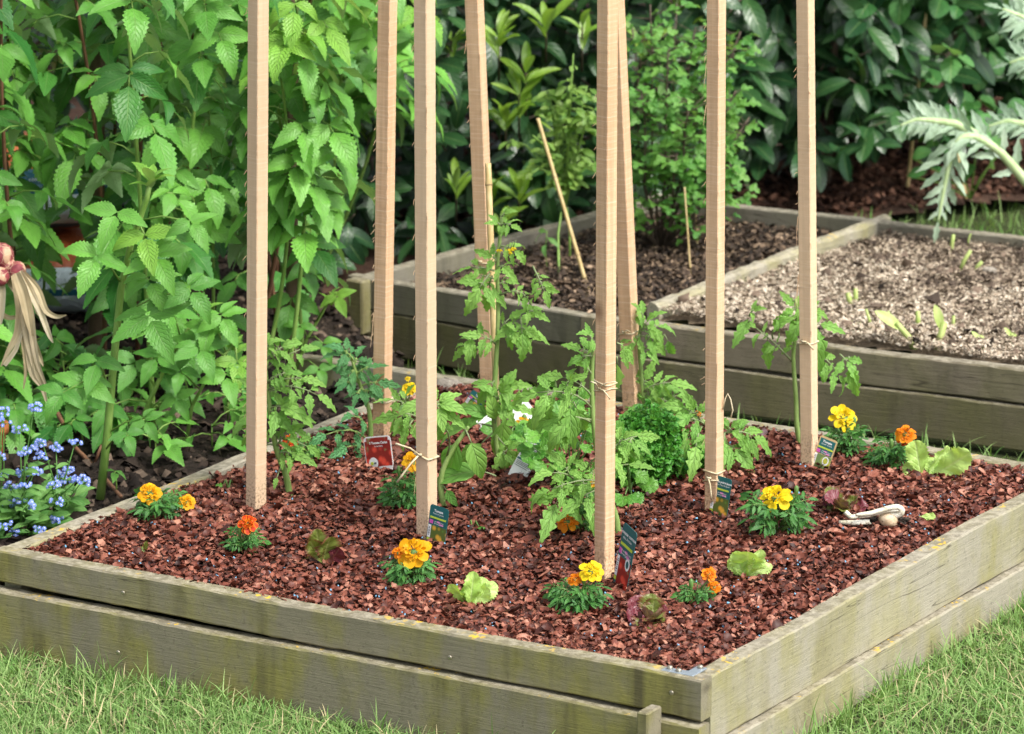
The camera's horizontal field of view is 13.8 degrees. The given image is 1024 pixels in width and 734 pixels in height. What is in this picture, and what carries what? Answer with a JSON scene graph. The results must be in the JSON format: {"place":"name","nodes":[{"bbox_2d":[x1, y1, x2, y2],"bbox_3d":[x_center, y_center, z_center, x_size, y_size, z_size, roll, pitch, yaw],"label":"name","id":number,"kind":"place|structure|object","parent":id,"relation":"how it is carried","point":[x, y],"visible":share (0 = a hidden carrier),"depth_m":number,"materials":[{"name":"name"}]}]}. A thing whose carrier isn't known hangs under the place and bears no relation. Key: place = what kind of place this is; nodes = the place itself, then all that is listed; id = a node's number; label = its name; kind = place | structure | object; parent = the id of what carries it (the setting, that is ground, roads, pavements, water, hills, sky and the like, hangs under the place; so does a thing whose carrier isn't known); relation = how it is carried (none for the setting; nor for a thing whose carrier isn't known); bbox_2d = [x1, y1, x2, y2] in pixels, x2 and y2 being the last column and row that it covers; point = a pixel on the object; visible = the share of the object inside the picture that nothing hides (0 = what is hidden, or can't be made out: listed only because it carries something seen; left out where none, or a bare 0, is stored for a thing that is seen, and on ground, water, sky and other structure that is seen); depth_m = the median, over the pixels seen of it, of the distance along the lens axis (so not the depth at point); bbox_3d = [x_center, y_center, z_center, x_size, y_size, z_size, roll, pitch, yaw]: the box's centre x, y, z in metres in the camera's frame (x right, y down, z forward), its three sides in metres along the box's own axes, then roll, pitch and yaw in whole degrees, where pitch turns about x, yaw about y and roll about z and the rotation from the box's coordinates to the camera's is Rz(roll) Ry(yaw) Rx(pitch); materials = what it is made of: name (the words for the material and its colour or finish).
{"place":"outdoors","nodes":[
{"label":"outdoors","id":0,"kind":"place"},
{"bbox_2d":[0,204,414,585],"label":"border soil","id":1,"kind":"structure","parent":0,"point":[191,464],"depth_m":7.17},
{"bbox_2d":[0,396,46,453],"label":"raspberry sucker","id":2,"kind":"object","parent":1,"relation":"on","point":[21,414],"visible":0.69,"depth_m":7.10,"materials":[{"name":"green plant"}]},
{"bbox_2d":[0,406,48,535],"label":"forget me not","id":3,"kind":"object","parent":1,"relation":"on","point":[7,495],"visible":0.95,"depth_m":6.54,"materials":[{"name":"green plant"}]},
{"bbox_2d":[0,0,66,323],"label":"raspberry cane","id":4,"kind":"object","parent":1,"relation":"on","point":[21,71],"visible":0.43,"depth_m":7.52,"materials":[{"name":"green plant"}]},
{"bbox_2d":[0,0,69,360],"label":"raspberry cane","id":5,"kind":"object","parent":1,"relation":"on","point":[21,159],"visible":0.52,"depth_m":7.28,"materials":[{"name":"green plant"}]},
{"bbox_2d":[0,0,71,403],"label":"raspberry cane","id":6,"kind":"object","parent":1,"relation":"on","point":[16,209],"visible":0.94,"depth_m":7.11,"materials":[{"name":"green plant"}]},
{"bbox_2d":[0,243,66,400],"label":"shallot bunch","id":7,"kind":"object","parent":6,"relation":"hanging from","point":[20,281],"visible":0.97,"depth_m":6.87,"materials":[{"name":"beige plant"}]},
{"bbox_2d":[0,401,72,537],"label":"forget me not","id":8,"kind":"object","parent":1,"relation":"on","point":[41,519],"visible":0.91,"depth_m":6.55,"materials":[{"name":"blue plant"}]},
{"bbox_2d":[0,0,85,241],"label":"raspberry cane","id":9,"kind":"object","parent":1,"relation":"on","point":[47,108],"visible":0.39,"depth_m":7.62,"materials":[{"name":"green plant"}]},
{"bbox_2d":[0,227,87,315],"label":"compost bag","id":10,"kind":"object","parent":1,"relation":"on","point":[67,238],"visible":0.11,"depth_m":8.03,"materials":[{"name":"black plastic"}]},
{"bbox_2d":[0,0,91,386],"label":"raspberry cane","id":11,"kind":"object","parent":1,"relation":"on","point":[31,231],"visible":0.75,"depth_m":7.18,"materials":[{"name":"green plant"}]},
{"bbox_2d":[0,7,115,337],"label":"raspberry cane","id":12,"kind":"object","parent":1,"relation":"on","point":[63,92],"visible":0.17,"depth_m":7.66,"materials":[{"name":"green plant"}]},
{"bbox_2d":[26,438,94,535],"bbox_3d":[-0.733,0.174,6.606,0.162,0.164,0.166,0,14,0],"label":"forget me not","id":13,"kind":"object","parent":1,"relation":"on","point":[77,501],"visible":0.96,"depth_m":6.59,"materials":[{"name":"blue plant"}]},
{"bbox_2d":[6,0,155,374],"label":"raspberry cane","id":14,"kind":"object","parent":1,"relation":"on","point":[68,135],"visible":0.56,"depth_m":7.29,"materials":[{"name":"green plant"}]},
{"bbox_2d":[30,410,150,456],"bbox_3d":[-0.703,0.104,7.080,0.198,0.089,0.142,0,14,0],"label":"raspberry sucker","id":15,"kind":"object","parent":1,"relation":"on","point":[60,434],"visible":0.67,"depth_m":7.04,"materials":[{"name":"green plant"}]},
{"bbox_2d":[37,374,150,440],"bbox_3d":[-0.707,0.073,7.194,0.204,0.115,0.163,0,14,0],"label":"raspberry sucker","id":16,"kind":"object","parent":1,"relation":"on","point":[127,392],"visible":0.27,"depth_m":7.19,"materials":[{"name":"green plant"}]},
{"bbox_2d":[88,21,104,345],"bbox_3d":[-0.749,-0.390,7.645,0.054,0.888,0.029,0,14,0],"label":"support post","id":17,"kind":"object","parent":1,"relation":"on","point":[94,323],"visible":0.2,"depth_m":7.70,"materials":[{"name":"brown wood"}]},
{"bbox_2d":[47,0,171,296],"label":"raspberry cane","id":18,"kind":"object","parent":1,"relation":"on","point":[70,284],"visible":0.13,"depth_m":7.62,"materials":[{"name":"green plant"}]},
{"bbox_2d":[36,162,220,499],"bbox_3d":[-0.606,-0.048,6.691,0.295,0.554,0.109,0,14,0],"label":"raspberry cane","id":19,"kind":"object","parent":1,"relation":"on","point":[168,299],"visible":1,"depth_m":6.66,"materials":[{"name":"green plant"}]},
{"bbox_2d":[68,0,213,427],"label":"raspberry cane","id":20,"kind":"object","parent":1,"relation":"on","point":[133,121],"visible":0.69,"depth_m":7.02,"materials":[{"name":"green plant"}]},
{"bbox_2d":[53,0,230,365],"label":"raspberry cane","id":21,"kind":"object","parent":1,"relation":"on","point":[109,53],"visible":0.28,"depth_m":7.43,"materials":[{"name":"green plant"}]},
{"bbox_2d":[62,6,226,275],"bbox_3d":[-0.661,-0.676,7.656,0.319,1.357,0.398,0,14,0],"label":"raspberry cane","id":22,"kind":"object","parent":1,"relation":"on","point":[99,34],"visible":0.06,"depth_m":7.59,"materials":[{"name":"green plant"}]},
{"bbox_2d":[98,415,199,465],"bbox_3d":[-0.603,0.122,7.007,0.165,0.060,0.148,0,14,0],"label":"raspberry sucker","id":23,"kind":"object","parent":1,"relation":"on","point":[173,451],"visible":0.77,"depth_m":6.98,"materials":[{"name":"green plant"}]},
{"bbox_2d":[87,301,246,443],"bbox_3d":[-0.572,0.015,7.059,0.278,0.254,0.129,0,14,0],"label":"raspberry cane","id":24,"kind":"object","parent":1,"relation":"on","point":[205,360],"visible":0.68,"depth_m":7.03,"materials":[{"name":"green plant"}]},
{"bbox_2d":[105,1,247,295],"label":"raspberry cane","id":25,"kind":"object","parent":1,"relation":"on","point":[217,120],"visible":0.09,"depth_m":7.53,"materials":[{"name":"green plant"}]},
{"bbox_2d":[132,318,246,437],"bbox_3d":[-0.521,0.028,7.056,0.220,0.229,0.107,0,14,0],"label":"raspberry cane","id":26,"kind":"object","parent":1,"relation":"on","point":[231,387],"visible":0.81,"depth_m":7.03,"materials":[{"name":"green plant"}]},
{"bbox_2d":[108,0,282,385],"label":"raspberry cane","id":27,"kind":"object","parent":1,"relation":"on","point":[204,139],"visible":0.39,"depth_m":7.31,"materials":[{"name":"green plant"}]},
{"bbox_2d":[122,0,278,393],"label":"raspberry cane","id":28,"kind":"object","parent":1,"relation":"on","point":[186,265],"visible":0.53,"depth_m":7.22,"materials":[{"name":"green plant"}]},
{"bbox_2d":[172,405,245,451],"bbox_3d":[-0.510,0.110,7.073,0.155,0.075,0.141,0,14,0],"label":"raspberry sucker","id":29,"kind":"object","parent":1,"relation":"on","point":[235,440],"visible":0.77,"depth_m":7.05,"materials":[{"name":"green plant"}]},
{"bbox_2d":[211,8,347,321],"bbox_3d":[-0.447,-0.653,7.805,0.267,1.247,0.195,-6,15,-24],"label":"raspberry cane","id":30,"kind":"object","parent":1,"relation":"on","point":[225,295],"visible":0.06,"depth_m":7.90,"materials":[{"name":"green plant"}]},
{"bbox_2d":[220,20,342,366],"bbox_3d":[-0.391,-0.260,7.324,0.230,0.708,0.241,0,14,0],"label":"raspberry cane","id":31,"kind":"object","parent":1,"relation":"on","point":[296,182],"visible":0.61,"depth_m":7.25,"materials":[{"name":"green plant"}]},
{"bbox_2d":[214,0,350,353],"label":"raspberry cane","id":32,"kind":"object","parent":1,"relation":"on","point":[325,266],"visible":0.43,"depth_m":7.42,"materials":[{"name":"green plant"}]},
{"bbox_2d":[230,0,374,384],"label":"raspberry cane","id":33,"kind":"object","parent":1,"relation":"on","point":[281,55],"visible":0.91,"depth_m":7.22,"materials":[{"name":"green plant"}]},
{"bbox_2d":[232,0,377,313],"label":"raspberry cane","id":34,"kind":"object","parent":1,"relation":"on","point":[322,13],"visible":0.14,"depth_m":7.42,"materials":[{"name":"green plant"}]},
{"bbox_2d":[282,287,356,385],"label":"raspberry cane","id":35,"kind":"object","parent":1,"relation":"on","point":[340,306],"visible":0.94,"depth_m":7.44,"materials":[{"name":"green plant"}]},
{"bbox_2d":[277,9,413,274],"bbox_3d":[-0.313,-0.409,8.166,0.288,0.611,0.383,4,15,14],"label":"raspberry cane","id":36,"kind":"object","parent":1,"relation":"on","point":[363,59],"visible":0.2,"depth_m":8.04,"materials":[{"name":"green plant"}]},
{"bbox_2d":[303,0,405,293],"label":"raspberry cane","id":37,"kind":"object","parent":1,"relation":"on","point":[360,33],"visible":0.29,"depth_m":7.86,"materials":[{"name":"green plant"}]},
{"bbox_2d":[317,0,456,279],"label":"raspberry cane","id":38,"kind":"object","parent":1,"relation":"on","point":[404,37],"visible":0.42,"depth_m":7.95,"materials":[{"name":"green plant"}]},
{"bbox_2d":[0,200,1023,733],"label":"ground","id":39,"kind":"structure","parent":0,"point":[1004,212],"depth_m":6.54,"materials":[{"name":"green plant"}]},
{"bbox_2d":[0,354,1023,733],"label":"raised bed","id":40,"kind":"object","parent":39,"relation":"on","point":[904,608],"visible":0.66,"depth_m":6.08,"materials":[{"name":"wood"}]},
{"bbox_2d":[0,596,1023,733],"bbox_3d":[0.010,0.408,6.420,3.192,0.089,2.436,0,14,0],"label":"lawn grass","id":41,"kind":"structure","parent":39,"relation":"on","point":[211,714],"depth_m":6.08,"materials":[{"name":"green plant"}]},
{"bbox_2d":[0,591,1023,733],"bbox_3d":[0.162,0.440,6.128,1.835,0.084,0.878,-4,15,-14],"label":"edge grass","id":42,"kind":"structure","parent":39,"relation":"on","point":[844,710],"depth_m":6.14,"materials":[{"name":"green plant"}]},
{"bbox_2d":[346,194,1023,451],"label":"raised bed","id":43,"kind":"object","parent":39,"relation":"on","point":[966,401],"visible":0.48,"depth_m":7.69,"materials":[{"name":"wood"}]},
{"bbox_2d":[411,210,832,319],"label":"dark mulch","id":44,"kind":"object","parent":43,"relation":"in","point":[738,235],"visible":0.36,"depth_m":8.38,"materials":[{"name":"soil"}]},
{"bbox_2d":[499,54,596,277],"bbox_3d":[0.090,-0.408,8.354,0.185,0.438,0.183,-11,18,-37],"label":"blueberry bush","id":45,"kind":"object","parent":44,"relation":"on","point":[572,170],"visible":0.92,"depth_m":8.35,"materials":[{"name":"green plant"}]},
{"bbox_2d":[536,118,588,292],"bbox_3d":[0.106,-0.293,8.236,0.156,0.370,0.010,12,19,40],"label":"bamboo cane","id":46,"kind":"object","parent":44,"relation":"on","point":[571,233],"visible":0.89,"depth_m":8.23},
{"bbox_2d":[625,0,767,253],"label":"currant bush","id":47,"kind":"object","parent":44,"relation":"on","point":[654,159],"visible":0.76,"depth_m":8.44,"materials":[{"name":"green plant"}]},
{"bbox_2d":[655,230,1023,365],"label":"straw mulch","id":48,"kind":"object","parent":43,"relation":"in","point":[957,290],"visible":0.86,"depth_m":8.04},
{"bbox_2d":[678,227,1023,353],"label":"soil clods","id":49,"kind":"object","parent":48,"relation":"on","point":[934,297],"visible":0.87,"depth_m":8.00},
{"bbox_2d":[855,193,1023,235],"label":"grass","id":50,"kind":"structure","parent":39,"relation":"on","point":[982,227],"depth_m":9.28,"materials":[{"name":"green plant"}]},
{"bbox_2d":[886,0,1023,242],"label":"cardoon","id":51,"kind":"object","parent":39,"relation":"on","point":[934,118],"visible":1,"depth_m":8.48,"materials":[{"name":"green plant"}]},
{"bbox_2d":[6,0,1023,306],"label":"bank soil","id":52,"kind":"structure","parent":0,"point":[368,264],"depth_m":9.43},
{"bbox_2d":[124,0,491,273],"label":"laurel shrub","id":53,"kind":"object","parent":52,"relation":"on","point":[355,240],"visible":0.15,"depth_m":8.77,"materials":[{"name":"green plant"}]},
{"bbox_2d":[435,0,741,253],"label":"laurel shrub","id":54,"kind":"object","parent":52,"relation":"on","point":[563,33],"visible":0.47,"depth_m":8.90,"materials":[{"name":"green plant"}]},
{"bbox_2d":[369,87,1023,237],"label":"bark mulch","id":55,"kind":"object","parent":52,"relation":"on","point":[775,187],"visible":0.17,"depth_m":9.56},
{"bbox_2d":[663,0,981,192],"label":"laurel shrub","id":56,"kind":"object","parent":52,"relation":"on","point":[878,38],"visible":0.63,"depth_m":9.33,"materials":[{"name":"green plant"}]},
{"bbox_2d":[740,0,1023,140],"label":"laurel shrub","id":57,"kind":"object","parent":52,"relation":"on","point":[1001,85],"visible":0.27,"depth_m":9.60,"materials":[{"name":"green plant"}]},
{"bbox_2d":[816,0,1023,171],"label":"broad leaved shrub","id":58,"kind":"object","parent":52,"relation":"on","point":[950,65],"visible":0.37,"depth_m":9.43,"materials":[{"name":"green plant"}]},
{"bbox_2d":[907,113,1000,198],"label":"dock plant","id":59,"kind":"object","parent":52,"relation":"on","point":[921,152],"visible":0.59,"depth_m":9.28,"materials":[{"name":"green plant"}]},
{"bbox_2d":[22,383,1023,670],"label":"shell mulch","id":60,"kind":"object","parent":0,"point":[326,497],"visible":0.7,"depth_m":6.38,"materials":[{"name":"brown wood"}]},
{"bbox_2d":[127,483,195,522],"bbox_3d":[-0.539,0.207,6.514,0.107,0.058,0.099,0,14,0],"label":"marigold","id":61,"kind":"object","parent":60,"relation":"on","point":[151,503],"visible":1,"depth_m":6.50,"materials":[{"name":"green plant"}]},
{"bbox_2d":[218,515,270,554],"bbox_3d":[-0.399,0.251,6.336,0.082,0.065,0.076,0,14,0],"label":"marigold","id":62,"kind":"object","parent":60,"relation":"on","point":[246,527],"visible":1,"depth_m":6.32,"materials":[{"name":"green plant"}]},
{"bbox_2d":[242,0,268,510],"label":"wooden stake","id":63,"kind":"object","parent":60,"relation":"on","point":[257,223],"visible":0.87,"depth_m":6.48,"materials":[{"name":"brown wood"}]},
{"bbox_2d":[231,333,335,495],"bbox_3d":[-0.358,0.091,6.627,0.146,0.287,0.090,8,16,28],"label":"tomato plant","id":64,"kind":"object","parent":60,"relation":"on","point":[289,406],"visible":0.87,"depth_m":6.61,"materials":[{"name":"green plant"}]},
{"bbox_2d":[300,529,344,569],"bbox_3d":[-0.285,0.274,6.271,0.075,0.068,0.041,4,15,16],"label":"lettuce","id":65,"kind":"object","parent":60,"relation":"on","point":[321,545],"visible":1,"depth_m":6.27,"materials":[{"name":"green plant"}]},
{"bbox_2d":[309,338,401,459],"bbox_3d":[-0.272,0.076,6.880,0.091,0.229,0.183,12,18,39],"label":"tomato plant","id":66,"kind":"object","parent":60,"relation":"on","point":[357,374],"visible":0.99,"depth_m":6.89,"materials":[{"name":"green plant"}]},
{"bbox_2d":[364,435,393,472],"bbox_3d":[-0.212,0.155,6.801,0.056,0.089,0.003,-6,2,38],"label":"plant label","id":67,"kind":"object","parent":60,"relation":"on","point":[378,450],"visible":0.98,"depth_m":6.80,"materials":[{"name":"red"}]},
{"bbox_2d":[370,0,396,437],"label":"wooden stake","id":68,"kind":"object","parent":60,"relation":"on","point":[384,198],"visible":0.86,"depth_m":6.86,"materials":[{"name":"brown wood"}]},
{"bbox_2d":[376,451,415,509],"bbox_3d":[-0.165,0.177,6.585,0.089,0.094,0.090,-8,16,-30],"label":"marigold","id":69,"kind":"object","parent":60,"relation":"on","point":[403,494],"visible":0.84,"depth_m":6.57,"materials":[{"name":"green plant"}]},
{"bbox_2d":[376,538,441,586],"bbox_3d":[-0.150,0.285,6.195,0.091,0.074,0.084,-7,15,-25],"label":"marigold","id":70,"kind":"object","parent":60,"relation":"on","point":[408,562],"visible":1,"depth_m":6.18,"materials":[{"name":"orange plant"}]},
{"bbox_2d":[412,0,436,539],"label":"wooden stake","id":71,"kind":"object","parent":60,"relation":"on","point":[424,56],"visible":0.89,"depth_m":6.31,"materials":[{"name":"brown wood"}]},
{"bbox_2d":[372,384,495,506],"bbox_3d":[-0.143,0.139,6.536,0.187,0.239,0.176,6,15,21],"label":"tomato plant","id":72,"kind":"object","parent":60,"relation":"on","point":[454,468],"visible":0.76,"depth_m":6.57,"materials":[{"name":"green plant"}]},
{"bbox_2d":[446,571,498,612],"bbox_3d":[-0.054,0.324,6.066,0.081,0.065,0.034,-5,15,-19],"label":"lettuce","id":73,"kind":"object","parent":60,"relation":"on","point":[476,588],"visible":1,"depth_m":6.06,"materials":[{"name":"green plant"}]},
{"bbox_2d":[464,0,491,397],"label":"wooden stake","id":74,"kind":"object","parent":60,"relation":"on","point":[477,79],"visible":0.59,"depth_m":7.09,"materials":[{"name":"brown wood"}]},
{"bbox_2d":[485,163,500,456],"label":"bamboo cane","id":75,"kind":"object","parent":60,"relation":"on","point":[489,203],"visible":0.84,"depth_m":6.82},
{"bbox_2d":[440,207,559,470],"bbox_3d":[-0.020,-0.024,6.746,0.192,0.471,0.090,0,14,0],"label":"tomato plant","id":76,"kind":"object","parent":60,"relation":"on","point":[504,408],"visible":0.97,"depth_m":6.73,"materials":[{"name":"green plant"}]},
{"bbox_2d":[507,388,594,497],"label":"lettuce plant","id":77,"kind":"object","parent":60,"relation":"on","point":[531,458],"visible":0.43,"depth_m":6.64,"materials":[{"name":"green plant"}]},
{"bbox_2d":[541,560,613,613],"bbox_3d":[0.088,0.315,6.062,0.104,0.081,0.092,-8,16,-30],"label":"marigold","id":78,"kind":"object","parent":60,"relation":"on","point":[577,599],"visible":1,"depth_m":6.05,"materials":[{"name":"green plant"}]},
{"bbox_2d":[512,322,659,542],"bbox_3d":[0.113,0.120,6.394,0.226,0.380,0.154,0,14,0],"label":"tomato plant","id":79,"kind":"object","parent":60,"relation":"on","point":[567,422],"visible":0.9,"depth_m":6.39,"materials":[{"name":"green plant"}]},
{"bbox_2d":[592,0,617,578],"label":"wooden stake","id":80,"kind":"object","parent":60,"relation":"on","point":[606,195],"visible":0.92,"depth_m":6.11,"materials":[{"name":"brown wood"}]},
{"bbox_2d":[613,523,636,590],"bbox_3d":[0.161,0.293,6.162,0.003,0.133,0.046,-4,26,-29],"label":"plant label","id":81,"kind":"object","parent":60,"relation":"on","point":[625,555],"visible":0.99,"depth_m":6.15,"materials":[{"name":"teal"}]},
{"bbox_2d":[616,0,641,411],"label":"wooden stake","id":82,"kind":"object","parent":60,"relation":"on","point":[626,276],"visible":0.63,"depth_m":7.04,"materials":[{"name":"brown wood"}]},
{"bbox_2d":[615,420,658,506],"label":"lettuce plant","id":83,"kind":"object","parent":60,"relation":"on","point":[646,482],"visible":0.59,"depth_m":6.64,"materials":[{"name":"green plant"}]},
{"bbox_2d":[626,593,670,628],"bbox_3d":[0.194,0.350,5.999,0.064,0.046,0.090,0,14,0],"label":"lettuce","id":84,"kind":"object","parent":60,"relation":"on","point":[651,607],"visible":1,"depth_m":6.01,"materials":[{"name":"green plant"}]},
{"bbox_2d":[615,399,689,485],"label":"parsley plant","id":85,"kind":"object","parent":60,"relation":"on","point":[665,449],"visible":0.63,"depth_m":6.70,"materials":[{"name":"green plant"}]},
{"bbox_2d":[620,300,697,414],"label":"tomato plant","id":86,"kind":"object","parent":60,"relation":"on","point":[658,392],"visible":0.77,"depth_m":7.08,"materials":[{"name":"green plant"}]},
{"bbox_2d":[670,567,720,603],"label":"marigold","id":87,"kind":"object","parent":60,"relation":"on","point":[714,586],"visible":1,"depth_m":6.08,"materials":[{"name":"green plant"}]},
{"bbox_2d":[702,0,725,511],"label":"wooden stake","id":88,"kind":"object","parent":60,"relation":"on","point":[715,214],"visible":0.91,"depth_m":6.45,"materials":[{"name":"brown wood"}]},
{"bbox_2d":[660,387,771,481],"bbox_3d":[0.316,0.114,6.770,0.131,0.173,0.194,11,18,38],"label":"tomato plant","id":89,"kind":"object","parent":60,"relation":"on","point":[745,444],"visible":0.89,"depth_m":6.75,"materials":[{"name":"green plant"}]},
{"bbox_2d":[727,549,772,575],"bbox_3d":[0.348,0.293,6.204,0.068,0.057,0.040,0,14,0],"label":"lettuce","id":90,"kind":"object","parent":60,"relation":"on","point":[748,563],"visible":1,"depth_m":6.20,"materials":[{"name":"green plant"}]},
{"bbox_2d":[734,485,817,537],"bbox_3d":[0.401,0.216,6.444,0.130,0.084,0.123,0,14,0],"label":"marigold","id":91,"kind":"object","parent":60,"relation":"on","point":[792,514],"visible":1,"depth_m":6.43,"materials":[{"name":"green plant"}]},
{"bbox_2d":[732,291,861,443],"bbox_3d":[0.464,0.022,6.893,0.215,0.287,0.082,0,14,0],"label":"tomato plant","id":92,"kind":"object","parent":60,"relation":"on","point":[851,378],"visible":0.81,"depth_m":6.88,"materials":[{"name":"green plant"}]},
{"bbox_2d":[794,0,817,465],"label":"wooden stake","id":93,"kind":"object","parent":60,"relation":"on","point":[806,124],"visible":0.87,"depth_m":6.71,"materials":[{"name":"brown wood"}]},
{"bbox_2d":[821,485,868,514],"bbox_3d":[0.509,0.211,6.556,0.074,0.046,0.055,12,18,39],"label":"lettuce","id":94,"kind":"object","parent":60,"relation":"on","point":[833,497],"visible":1,"depth_m":6.56,"materials":[{"name":"green plant"}]},
{"bbox_2d":[820,404,870,456],"bbox_3d":[0.541,0.103,6.872,0.082,0.086,0.082,4,15,16],"label":"marigold","id":95,"kind":"object","parent":60,"relation":"on","point":[847,424],"visible":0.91,"depth_m":6.86,"materials":[{"name":"green plant"}]},
{"bbox_2d":[839,504,912,529],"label":"garlic plant","id":96,"kind":"object","parent":60,"relation":"on","point":[890,516],"visible":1,"depth_m":6.47,"materials":[{"name":"grey plant"}]},
{"bbox_2d":[859,425,916,469],"bbox_3d":[0.605,0.129,6.796,0.096,0.078,0.103,0,14,0],"label":"marigold","id":97,"kind":"object","parent":60,"relation":"on","point":[891,452],"visible":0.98,"depth_m":6.78,"materials":[{"name":"green plant"}]},
{"bbox_2d":[902,440,971,480],"bbox_3d":[0.679,0.152,6.750,0.115,0.070,0.042,6,15,21],"label":"lettuce","id":98,"kind":"object","parent":60,"relation":"on","point":[946,460],"visible":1,"depth_m":6.75,"materials":[{"name":"green plant"}]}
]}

